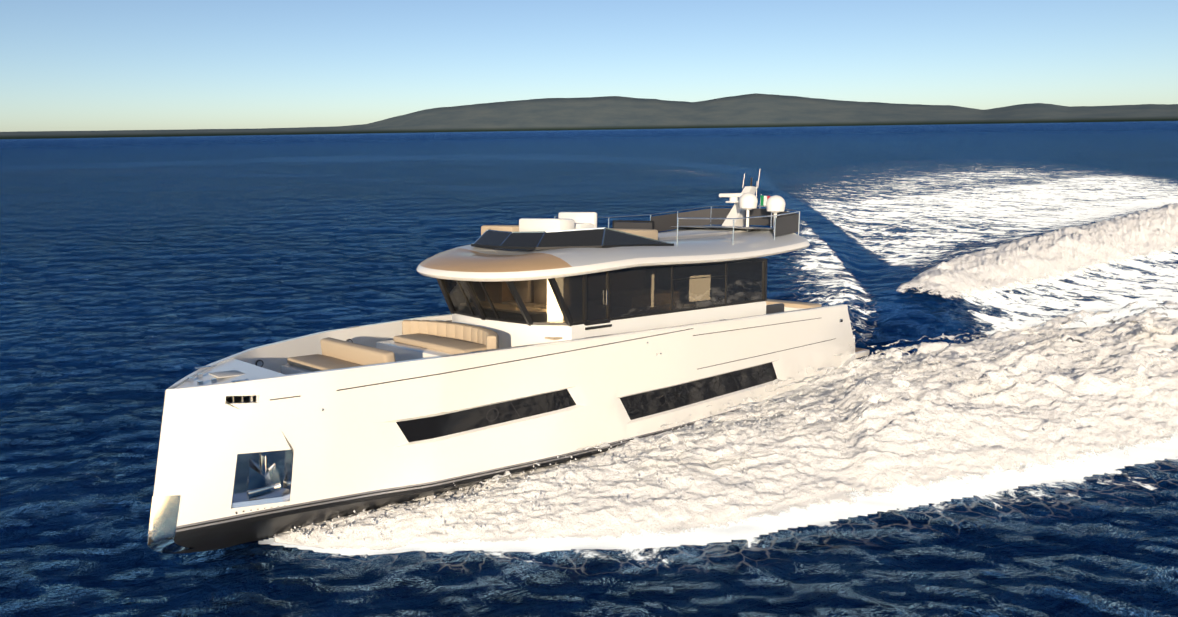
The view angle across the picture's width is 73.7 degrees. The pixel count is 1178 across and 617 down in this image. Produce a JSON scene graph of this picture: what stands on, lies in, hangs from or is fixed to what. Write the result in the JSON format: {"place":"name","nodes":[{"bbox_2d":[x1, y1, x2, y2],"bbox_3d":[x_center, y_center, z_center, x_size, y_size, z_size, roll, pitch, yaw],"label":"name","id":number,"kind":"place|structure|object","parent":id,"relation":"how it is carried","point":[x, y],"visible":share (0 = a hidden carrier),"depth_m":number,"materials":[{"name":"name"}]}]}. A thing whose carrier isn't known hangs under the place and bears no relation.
{"place":"outdoors","nodes":[
{"label":"outdoors","id":0,"kind":"place"},
{"bbox_2d":[0,121,1177,616],"bbox_3d":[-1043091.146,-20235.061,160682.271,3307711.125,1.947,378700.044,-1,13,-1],"label":"sea","id":1,"kind":"structure","parent":0,"point":[138,275],"depth_m":33.92,"materials":[{"name":"liquid"}]},
{"bbox_2d":[147,170,868,553],"bbox_3d":[0.362,-0.105,22.029,5.800,8.335,23.633,7,9,43],"label":"yacht","id":2,"kind":"object","parent":1,"relation":"on","point":[565,336],"visible":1,"depth_m":17.61,"materials":[{"name":"white"}]},
{"bbox_2d":[273,301,1177,550],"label":"wake foam","id":3,"kind":"object","parent":1,"relation":"on","point":[886,447],"visible":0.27,"depth_m":18.30,"materials":[{"name":"liquid"}]},
{"bbox_2d":[290,297,1168,543],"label":"spray drops","id":4,"kind":"object","parent":1,"relation":"on","point":[434,497],"visible":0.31,"depth_m":18.40,"materials":[{"name":"white liquid"}]},
{"bbox_2d":[896,203,1177,297],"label":"wake foam","id":5,"kind":"object","parent":1,"relation":"on","point":[1055,253],"visible":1,"depth_m":41.85,"materials":[{"name":"liquid"}]},
{"bbox_2d":[0,93,1177,138],"bbox_3d":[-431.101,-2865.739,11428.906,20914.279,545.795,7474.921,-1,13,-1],"label":"coast hills","id":6,"kind":"structure","parent":0,"point":[623,113],"depth_m":11183.23,"materials":[{"name":"green plant"}]},
{"bbox_2d":[0,0,1177,131],"label":"sky","id":7,"kind":"structure","parent":0,"point":[66,65],"materials":[{"name":"blue"}]}
]}

